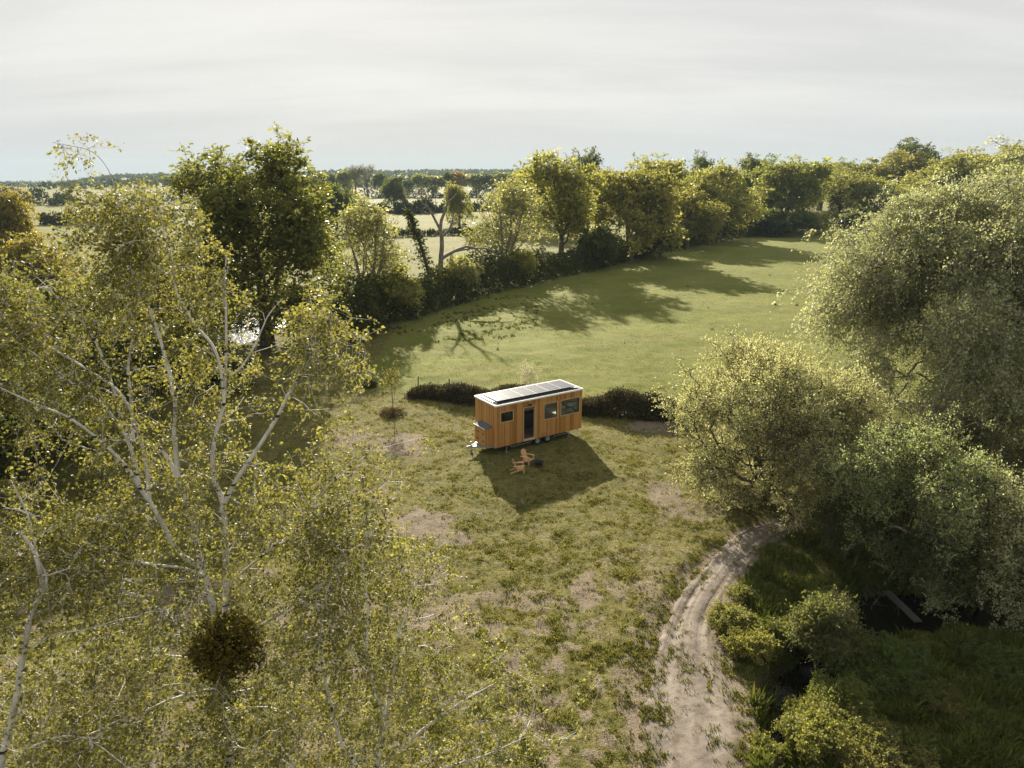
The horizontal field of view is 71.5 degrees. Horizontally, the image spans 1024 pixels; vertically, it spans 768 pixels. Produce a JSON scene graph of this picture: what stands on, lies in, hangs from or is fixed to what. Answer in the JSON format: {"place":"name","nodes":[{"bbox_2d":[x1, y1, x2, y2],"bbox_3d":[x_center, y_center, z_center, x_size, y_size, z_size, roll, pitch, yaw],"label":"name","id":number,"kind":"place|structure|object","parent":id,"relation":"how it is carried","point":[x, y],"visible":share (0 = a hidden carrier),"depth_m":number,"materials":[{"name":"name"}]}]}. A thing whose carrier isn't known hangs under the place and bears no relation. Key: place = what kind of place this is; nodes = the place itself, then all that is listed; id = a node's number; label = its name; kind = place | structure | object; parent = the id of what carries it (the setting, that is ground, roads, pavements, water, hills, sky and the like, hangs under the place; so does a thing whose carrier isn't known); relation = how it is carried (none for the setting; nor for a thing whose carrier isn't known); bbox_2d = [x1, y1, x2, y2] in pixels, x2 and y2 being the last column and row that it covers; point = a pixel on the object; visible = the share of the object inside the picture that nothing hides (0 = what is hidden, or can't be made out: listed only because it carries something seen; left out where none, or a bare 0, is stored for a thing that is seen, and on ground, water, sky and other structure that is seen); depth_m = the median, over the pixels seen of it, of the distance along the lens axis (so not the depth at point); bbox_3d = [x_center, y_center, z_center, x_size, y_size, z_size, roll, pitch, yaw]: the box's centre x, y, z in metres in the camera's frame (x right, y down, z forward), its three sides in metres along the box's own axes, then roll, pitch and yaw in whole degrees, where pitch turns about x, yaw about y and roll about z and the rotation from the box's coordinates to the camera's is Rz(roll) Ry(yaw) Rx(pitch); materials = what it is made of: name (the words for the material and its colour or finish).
{"place":"outdoors","nodes":[
{"label":"outdoors","id":0,"kind":"place"},
{"bbox_2d":[152,313,285,344],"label":"pond water","id":1,"kind":"structure","parent":0,"point":[250,335],"depth_m":78.75,"materials":[{"name":"grey liquid"}]},
{"bbox_2d":[0,172,1023,767],"bbox_3d":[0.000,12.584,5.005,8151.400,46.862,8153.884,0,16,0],"label":"ground","id":2,"kind":"structure","parent":0,"point":[776,270],"depth_m":41.40,"materials":[{"name":"green plant"}]},
{"bbox_2d":[0,182,42,273],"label":"tree","id":3,"kind":"object","parent":2,"relation":"on","point":[12,209],"visible":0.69,"depth_m":117.61,"materials":[{"name":"green plant"}]},
{"bbox_2d":[0,183,71,204],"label":"hedge","id":4,"kind":"object","parent":2,"relation":"on","point":[38,193],"visible":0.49,"depth_m":396.45,"materials":[{"name":"green plant"}]},
{"bbox_2d":[0,269,72,370],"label":"tree","id":5,"kind":"object","parent":2,"relation":"on","point":[36,294],"visible":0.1,"depth_m":54.85,"materials":[{"name":"green plant"}]},
{"bbox_2d":[0,231,83,291],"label":"tree","id":6,"kind":"object","parent":2,"relation":"on","point":[19,249],"visible":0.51,"depth_m":90.18,"materials":[{"name":"green plant"}]},
{"bbox_2d":[0,376,117,506],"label":"tree","id":7,"kind":"object","parent":2,"relation":"on","point":[5,462],"visible":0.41,"depth_m":35.87,"materials":[{"name":"green plant"}]},
{"bbox_2d":[0,343,143,447],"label":"tree","id":8,"kind":"object","parent":2,"relation":"on","point":[123,375],"visible":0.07,"depth_m":45.89,"materials":[{"name":"green plant"}]},
{"bbox_2d":[37,272,149,337],"bbox_3d":[-36.152,-4.675,60.073,10.407,9.204,12.043,14,21,39],"label":"tree","id":9,"kind":"object","parent":2,"relation":"on","point":[52,298],"visible":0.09,"depth_m":58.21,"materials":[{"name":"green plant"}]},
{"bbox_2d":[37,206,179,224],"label":"hedge","id":10,"kind":"object","parent":2,"relation":"on","point":[47,219],"visible":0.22,"depth_m":244.14,"materials":[{"name":"green plant"}]},
{"bbox_2d":[55,313,167,414],"bbox_3d":[-28.878,-1.384,50.718,7.534,7.994,8.719,-2,17,-7],"label":"tree","id":11,"kind":"object","parent":2,"relation":"on","point":[119,346],"visible":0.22,"depth_m":48.70,"materials":[{"name":"green plant"}]},
{"bbox_2d":[0,408,244,767],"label":"birch tree","id":12,"kind":"object","parent":2,"relation":"on","point":[35,599],"visible":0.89,"depth_m":13.09,"materials":[{"name":"green plant"}]},
{"bbox_2d":[110,247,202,330],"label":"tree","id":13,"kind":"object","parent":2,"relation":"on","point":[156,303],"visible":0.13,"depth_m":67.33,"materials":[{"name":"green plant"}]},
{"bbox_2d":[51,186,269,205],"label":"hedge","id":14,"kind":"object","parent":2,"relation":"on","point":[63,196],"visible":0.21,"depth_m":398.95,"materials":[{"name":"green plant"}]},
{"bbox_2d":[143,316,235,385],"bbox_3d":[-26.958,-2.577,58.267,8.582,6.651,10.905,10,19,31],"label":"tree","id":15,"kind":"object","parent":2,"relation":"on","point":[212,338],"visible":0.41,"depth_m":56.83,"materials":[{"name":"green plant"}]},
{"bbox_2d":[0,132,439,767],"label":"birch tree","id":16,"kind":"object","parent":2,"relation":"on","point":[230,636],"visible":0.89,"depth_m":14.35,"materials":[{"name":"green plant"}]},
{"bbox_2d":[184,343,259,393],"bbox_3d":[-22.780,-1.181,56.677,6.081,4.322,4.786,4,17,13],"label":"tree","id":17,"kind":"object","parent":2,"relation":"on","point":[232,366],"visible":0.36,"depth_m":55.53,"materials":[{"name":"green plant"}]},
{"bbox_2d":[153,121,354,346],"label":"ash tree","id":18,"kind":"object","parent":2,"relation":"on","point":[299,221],"visible":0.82,"depth_m":65.24,"materials":[{"name":"green plant"}]},
{"bbox_2d":[316,180,360,229],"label":"tree","id":19,"kind":"object","parent":2,"relation":"on","point":[341,196],"visible":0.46,"depth_m":186.98,"materials":[{"name":"green plant"}]},
{"bbox_2d":[335,168,356,192],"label":"tree","id":20,"kind":"object","parent":2,"relation":"on","point":[343,177],"visible":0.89,"depth_m":543.95,"materials":[{"name":"green plant"}]},
{"bbox_2d":[0,168,717,189],"bbox_3d":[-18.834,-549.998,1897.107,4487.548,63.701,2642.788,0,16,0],"label":"forest","id":21,"kind":"object","parent":2,"relation":"on","point":[99,181],"visible":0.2,"depth_m":1489.65,"materials":[{"name":"green plant"}]},
{"bbox_2d":[124,508,605,767],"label":"birch tree","id":22,"kind":"object","parent":2,"relation":"on","point":[434,662],"visible":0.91,"depth_m":14.03,"materials":[{"name":"green plant"}]},
{"bbox_2d":[355,163,376,193],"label":"tree","id":23,"kind":"object","parent":2,"relation":"on","point":[362,169],"visible":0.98,"depth_m":545.55,"materials":[{"name":"green plant"}]},
{"bbox_2d":[314,190,419,288],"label":"tree","id":24,"kind":"object","parent":2,"relation":"on","point":[388,257],"visible":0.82,"depth_m":84.34,"materials":[{"name":"green plant"}]},
{"bbox_2d":[371,171,388,194],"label":"tree","id":25,"kind":"object","parent":2,"relation":"on","point":[378,178],"visible":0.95,"depth_m":546.89,"materials":[{"name":"green plant"}]},
{"bbox_2d":[375,406,406,418],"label":"bramble bush","id":26,"kind":"object","parent":2,"relation":"on","point":[391,412],"visible":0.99,"depth_m":50.89,"materials":[{"name":"plant"}]},
{"bbox_2d":[377,173,408,206],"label":"tree","id":27,"kind":"object","parent":2,"relation":"on","point":[393,189],"visible":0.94,"depth_m":335.75,"materials":[{"name":"green plant"}]},
{"bbox_2d":[368,264,425,318],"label":"bush","id":28,"kind":"object","parent":2,"relation":"on","point":[404,292],"visible":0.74,"depth_m":82.80,"materials":[{"name":"green plant"}]},
{"bbox_2d":[264,221,540,240],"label":"hedge","id":29,"kind":"object","parent":2,"relation":"on","point":[434,232],"visible":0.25,"depth_m":200.34,"materials":[{"name":"green plant"}]},
{"bbox_2d":[318,183,496,198],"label":"hedge","id":30,"kind":"object","parent":2,"relation":"on","point":[440,195],"visible":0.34,"depth_m":519.60,"materials":[{"name":"green plant"}]},
{"bbox_2d":[402,208,435,296],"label":"ivy clad trunk","id":31,"kind":"object","parent":2,"relation":"on","point":[413,221],"visible":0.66,"depth_m":95.82,"materials":[{"name":"green plant"}]},
{"bbox_2d":[411,172,426,193],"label":"tree","id":32,"kind":"object","parent":2,"relation":"on","point":[418,181],"visible":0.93,"depth_m":545.00,"materials":[{"name":"green plant"}]},
{"bbox_2d":[392,195,446,213],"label":"hedge","id":33,"kind":"object","parent":2,"relation":"on","point":[415,207],"visible":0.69,"depth_m":314.53,"materials":[{"name":"green plant"}]},
{"bbox_2d":[422,173,445,195],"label":"tree","id":34,"kind":"object","parent":2,"relation":"on","point":[431,180],"visible":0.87,"depth_m":545.18,"materials":[{"name":"green plant"}]},
{"bbox_2d":[407,180,504,268],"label":"dead tree","id":35,"kind":"object","parent":2,"relation":"on","point":[442,256],"visible":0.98,"depth_m":96.73,"materials":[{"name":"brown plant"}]},
{"bbox_2d":[449,170,467,188],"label":"tree","id":36,"kind":"object","parent":2,"relation":"on","point":[458,176],"visible":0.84,"depth_m":544.14,"materials":[{"name":"green plant"}]},
{"bbox_2d":[443,180,476,227],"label":"tree","id":37,"kind":"object","parent":2,"relation":"on","point":[457,205],"visible":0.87,"depth_m":224.85,"materials":[{"name":"green plant"}]},
{"bbox_2d":[443,253,484,294],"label":"blackthorn bush","id":38,"kind":"object","parent":2,"relation":"on","point":[462,269],"visible":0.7,"depth_m":96.64,"materials":[{"name":"green plant"}]},
{"bbox_2d":[462,171,484,196],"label":"tree","id":39,"kind":"object","parent":2,"relation":"on","point":[472,180],"visible":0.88,"depth_m":544.88,"materials":[{"name":"green plant"}]},
{"bbox_2d":[455,172,558,277],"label":"tree","id":40,"kind":"object","parent":2,"relation":"on","point":[511,200],"visible":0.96,"depth_m":111.50,"materials":[{"name":"green plant"}]},
{"bbox_2d":[504,247,539,285],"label":"bush","id":41,"kind":"object","parent":2,"relation":"on","point":[527,260],"visible":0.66,"depth_m":109.11,"materials":[{"name":"green plant"}]},
{"bbox_2d":[466,379,582,452],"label":"tiny house","id":42,"kind":"structure","parent":2,"relation":"on","point":[535,413],"depth_m":45.02,"materials":[{"name":"brown wood"}]},
{"bbox_2d":[494,164,555,230],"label":"tree","id":43,"kind":"object","parent":2,"relation":"on","point":[516,181],"visible":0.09,"depth_m":204.14,"materials":[{"name":"green plant"}]},
{"bbox_2d":[519,360,541,384],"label":"blossom shrub","id":44,"kind":"object","parent":2,"relation":"on","point":[527,374],"visible":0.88,"depth_m":54.84,"materials":[{"name":"grey plant"}]},
{"bbox_2d":[403,381,692,424],"bbox_3d":[2.413,1.084,52.728,22.395,2.777,3.216,4,17,14],"label":"bramble hedge","id":45,"kind":"object","parent":2,"relation":"on","point":[617,401],"visible":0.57,"depth_m":51.27,"materials":[{"name":"green plant"}]},
{"bbox_2d":[512,147,607,257],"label":"tree","id":46,"kind":"object","parent":2,"relation":"on","point":[568,197],"visible":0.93,"depth_m":125.74,"materials":[{"name":"green plant"}]},
{"bbox_2d":[283,208,855,353],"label":"hedgerow","id":47,"kind":"object","parent":2,"relation":"on","point":[552,265],"visible":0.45,"depth_m":97.32,"materials":[{"name":"green plant"}]},
{"bbox_2d":[563,146,618,242],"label":"tree","id":48,"kind":"object","parent":2,"relation":"on","point":[588,159],"visible":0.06,"depth_m":175.06,"materials":[{"name":"green plant"}]},
{"bbox_2d":[376,275,809,349],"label":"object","id":49,"kind":"object","parent":2,"relation":"on","point":[462,333],"visible":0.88,"depth_m":82.51,"materials":[{"name":"green plant"}]},
{"bbox_2d":[575,221,621,269],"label":"bush","id":50,"kind":"object","parent":2,"relation":"on","point":[601,243],"visible":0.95,"depth_m":126.46,"materials":[{"name":"green plant"}]},
{"bbox_2d":[583,161,695,260],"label":"oak tree","id":51,"kind":"object","parent":2,"relation":"on","point":[649,190],"visible":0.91,"depth_m":138.09,"materials":[{"name":"green plant"}]},
{"bbox_2d":[638,222,688,256],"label":"bush","id":52,"kind":"object","parent":2,"relation":"on","point":[656,245],"visible":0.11,"depth_m":145.67,"materials":[{"name":"green plant"}]},
{"bbox_2d":[625,152,709,220],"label":"tree","id":53,"kind":"object","parent":2,"relation":"on","point":[677,164],"visible":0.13,"depth_m":195.21,"materials":[{"name":"green plant"}]},
{"bbox_2d":[612,532,777,767],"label":"grass","id":54,"kind":"structure","parent":2,"relation":"on","point":[678,592],"depth_m":24.48,"materials":[{"name":"green plant"}]},
{"bbox_2d":[668,185,732,248],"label":"oak tree","id":55,"kind":"object","parent":2,"relation":"on","point":[706,214],"visible":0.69,"depth_m":160.66,"materials":[{"name":"green plant"}]},
{"bbox_2d":[686,150,725,199],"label":"tree","id":56,"kind":"object","parent":2,"relation":"on","point":[700,162],"visible":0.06,"depth_m":229.63,"materials":[{"name":"green plant"}]},
{"bbox_2d":[680,157,774,244],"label":"oak tree","id":57,"kind":"object","parent":2,"relation":"on","point":[732,193],"visible":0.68,"depth_m":174.95,"materials":[{"name":"green plant"}]},
{"bbox_2d":[700,598,762,635],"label":"bush","id":58,"kind":"object","parent":2,"relation":"on","point":[727,615],"visible":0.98,"depth_m":26.58,"materials":[{"name":"green plant"}]},
{"bbox_2d":[720,583,758,604],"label":"bush","id":59,"kind":"object","parent":2,"relation":"on","point":[740,592],"visible":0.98,"depth_m":28.72,"materials":[{"name":"green plant"}]},
{"bbox_2d":[719,152,774,208],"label":"tree","id":60,"kind":"object","parent":2,"relation":"on","point":[753,162],"visible":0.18,"depth_m":227.89,"materials":[{"name":"green plant"}]},
{"bbox_2d":[718,623,781,667],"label":"bush","id":61,"kind":"object","parent":2,"relation":"on","point":[756,643],"visible":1,"depth_m":25.21,"materials":[{"name":"green plant"}]},
{"bbox_2d":[745,727,788,767],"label":"bush","id":62,"kind":"object","parent":2,"relation":"on","point":[778,747],"visible":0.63,"depth_m":21.56,"materials":[{"name":"green plant"}]},
{"bbox_2d":[647,323,907,539],"bbox_3d":[13.696,2.169,36.238,12.800,10.142,11.996,0,16,0],"label":"willow tree","id":63,"kind":"object","parent":2,"relation":"on","point":[774,385],"visible":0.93,"depth_m":34.26,"materials":[{"name":"green plant"}]},
{"bbox_2d":[745,205,816,236],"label":"bush","id":64,"kind":"object","parent":2,"relation":"on","point":[778,221],"visible":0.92,"depth_m":195.91,"materials":[{"name":"green plant"}]},
{"bbox_2d":[762,615,807,653],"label":"bush","id":65,"kind":"object","parent":2,"relation":"on","point":[779,629],"visible":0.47,"depth_m":26.32,"materials":[{"name":"green plant"}]},
{"bbox_2d":[742,154,836,228],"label":"oak tree","id":66,"kind":"object","parent":2,"relation":"on","point":[805,185],"visible":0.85,"depth_m":206.41,"materials":[{"name":"green plant"}]},
{"bbox_2d":[780,693,809,719],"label":"bush","id":67,"kind":"object","parent":2,"relation":"on","point":[790,705],"visible":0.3,"depth_m":23.14,"materials":[{"name":"green plant"}]},
{"bbox_2d":[771,706,860,767],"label":"bush","id":68,"kind":"object","parent":2,"relation":"on","point":[814,733],"visible":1,"depth_m":21.22,"materials":[{"name":"green plant"}]},
{"bbox_2d":[796,210,837,232],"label":"bush","id":69,"kind":"object","parent":2,"relation":"on","point":[822,220],"visible":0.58,"depth_m":203.24,"materials":[{"name":"green plant"}]},
{"bbox_2d":[794,691,861,733],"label":"bush","id":70,"kind":"object","parent":2,"relation":"on","point":[839,713],"visible":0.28,"depth_m":22.28,"materials":[{"name":"green plant"}]},
{"bbox_2d":[781,580,880,677],"bbox_3d":[11.327,9.050,25.281,3.382,4.286,3.048,-12,21,-36],"label":"shrub","id":71,"kind":"object","parent":2,"relation":"on","point":[825,619],"visible":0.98,"depth_m":24.63,"materials":[{"name":"green plant"}]},
{"bbox_2d":[805,667,877,717],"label":"bush","id":72,"kind":"object","parent":2,"relation":"on","point":[854,692],"visible":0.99,"depth_m":22.91,"materials":[{"name":"green plant"}]},
{"bbox_2d":[821,163,875,225],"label":"oak tree","id":73,"kind":"object","parent":2,"relation":"on","point":[840,193],"visible":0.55,"depth_m":233.60,"materials":[{"name":"green plant"}]},
{"bbox_2d":[828,156,885,209],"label":"tree","id":74,"kind":"object","parent":2,"relation":"on","point":[850,164],"visible":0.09,"depth_m":301.63,"materials":[{"name":"green plant"}]},
{"bbox_2d":[827,726,888,767],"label":"bush","id":75,"kind":"object","parent":2,"relation":"on","point":[862,755],"visible":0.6,"depth_m":20.65,"materials":[{"name":"green plant"}]},
{"bbox_2d":[803,479,914,565],"bbox_3d":[15.195,6.213,31.001,3.302,4.828,3.959,-7,18,-23],"label":"shrub","id":76,"kind":"object","parent":2,"relation":"on","point":[838,515],"visible":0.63,"depth_m":30.54,"materials":[{"name":"green plant"}]},
{"bbox_2d":[839,205,883,230],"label":"bush","id":77,"kind":"object","parent":2,"relation":"on","point":[852,215],"visible":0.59,"depth_m":212.64,"materials":[{"name":"green plant"}]},
{"bbox_2d":[840,705,906,765],"bbox_3d":[10.888,10.710,21.828,2.125,1.117,2.337,-13,21,-37],"label":"bush","id":78,"kind":"object","parent":2,"relation":"on","point":[872,725],"visible":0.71,"depth_m":21.50,"materials":[{"name":"green plant"}]},
{"bbox_2d":[815,627,932,697],"bbox_3d":[12.476,9.700,24.493,3.919,1.553,3.360,6,17,19],"label":"bramble bush","id":79,"kind":"object","parent":2,"relation":"on","point":[882,652],"visible":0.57,"depth_m":24.31,"materials":[{"name":"green plant"}]},
{"bbox_2d":[840,173,909,214],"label":"tree","id":80,"kind":"object","parent":2,"relation":"on","point":[859,190],"visible":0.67,"depth_m":223.65,"materials":[{"name":"green plant"}]},
{"bbox_2d":[734,529,1023,767],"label":"grass","id":81,"kind":"structure","parent":2,"relation":"on","point":[985,746],"depth_m":24.17,"materials":[{"name":"green plant"}]},
{"bbox_2d":[766,134,1023,484],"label":"willow tree","id":82,"kind":"object","parent":2,"relation":"on","point":[955,248],"visible":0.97,"depth_m":39.94,"materials":[{"name":"green plant"}]},
{"bbox_2d":[854,148,935,185],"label":"tree","id":83,"kind":"object","parent":2,"relation":"on","point":[897,167],"visible":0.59,"depth_m":286.22,"materials":[{"name":"green plant"}]},
{"bbox_2d":[862,738,940,767],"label":"bush","id":84,"kind":"object","parent":2,"relation":"on","point":[895,762],"visible":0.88,"depth_m":20.74,"materials":[{"name":"green plant"}]},
{"bbox_2d":[859,186,945,212],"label":"tree","id":85,"kind":"object","parent":2,"relation":"on","point":[894,191],"visible":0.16,"depth_m":216.40,"materials":[{"name":"green plant"}]},
{"bbox_2d":[869,416,947,489],"bbox_3d":[20.436,3.802,39.210,6.441,5.069,5.744,0,16,0],"label":"shrub","id":86,"kind":"object","parent":2,"relation":"on","point":[893,434],"visible":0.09,"depth_m":37.83,"materials":[{"name":"green plant"}]},
{"bbox_2d":[873,654,947,707],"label":"bramble bush","id":87,"kind":"object","parent":2,"relation":"on","point":[911,681],"visible":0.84,"depth_m":23.52,"materials":[{"name":"green plant"}]},
{"bbox_2d":[800,396,1021,614],"bbox_3d":[16.501,4.804,29.522,7.620,8.584,7.991,0,16,0],"label":"hawthorn","id":88,"kind":"object","parent":2,"relation":"on","point":[952,487],"visible":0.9,"depth_m":28.80,"materials":[{"name":"green plant"}]},
{"bbox_2d":[881,136,943,179],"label":"tree","id":89,"kind":"object","parent":2,"relation":"on","point":[914,147],"visible":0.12,"depth_m":292.58,"materials":[{"name":"green plant"}]},
{"bbox_2d":[888,146,1000,208],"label":"tree","id":90,"kind":"object","parent":2,"relation":"on","point":[960,162],"visible":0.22,"depth_m":238.91,"materials":[{"name":"green plant"}]},
{"bbox_2d":[886,520,1015,610],"bbox_3d":[17.811,7.927,29.180,4.090,4.644,4.090,0,16,0],"label":"shrub","id":91,"kind":"object","parent":2,"relation":"on","point":[923,569],"visible":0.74,"depth_m":28.57,"materials":[{"name":"green plant"}]},
{"bbox_2d":[911,675,990,729],"bbox_3d":[14.057,10.389,22.948,2.212,0.872,2.656,0,16,0],"label":"bush","id":92,"kind":"object","parent":2,"relation":"on","point":[949,708],"visible":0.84,"depth_m":22.71,"materials":[{"name":"green plant"}]},
{"bbox_2d":[902,400,1023,483],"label":"shrub","id":93,"kind":"object","parent":2,"relation":"on","point":[975,440],"visible":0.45,"depth_m":39.04,"materials":[{"name":"green plant"}]},
{"bbox_2d":[931,169,1000,195],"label":"tree","id":94,"kind":"object","parent":2,"relation":"on","point":[966,172],"visible":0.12,"depth_m":233.12,"materials":[{"name":"green plant"}]},
{"bbox_2d":[912,459,1023,636],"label":"hawthorn","id":95,"kind":"object","parent":2,"relation":"on","point":[1008,529],"visible":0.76,"depth_m":27.28,"materials":[{"name":"green plant"}]},
{"bbox_2d":[947,148,1017,169],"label":"tree","id":96,"kind":"object","parent":2,"relation":"on","point":[996,161],"visible":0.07,"depth_m":292.36,"materials":[{"name":"green plant"}]},
{"bbox_2d":[991,137,1023,168],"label":"tree","id":97,"kind":"object","parent":2,"relation":"on","point":[1017,148],"visible":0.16,"depth_m":317.01,"materials":[{"name":"green plant"}]},
{"bbox_2d":[0,0,1023,181],"label":"sky","id":98,"kind":"structure","parent":0,"point":[392,85],"materials":[{"name":"white"}]},
{"bbox_2d":[354,249,961,420],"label":"grass","id":99,"kind":"structure","parent":0,"point":[615,329],"depth_m":75.50,"materials":[{"name":"green plant"}]},
{"bbox_2d":[642,523,795,767],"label":"dirt track","id":100,"kind":"structure","parent":0,"point":[685,744],"depth_m":24.11,"materials":[{"name":"beige soil"}]},
{"bbox_2d":[765,591,1023,767],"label":"stream water","id":101,"kind":"structure","parent":0,"point":[880,616],"depth_m":28.58,"materials":[{"name":"black liquid"}]},
{"bbox_2d":[883,590,921,622],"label":"plank bridge","id":102,"kind":"structure","parent":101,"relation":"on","point":[904,608],"depth_m":28.62,"materials":[{"name":"grey wood"}]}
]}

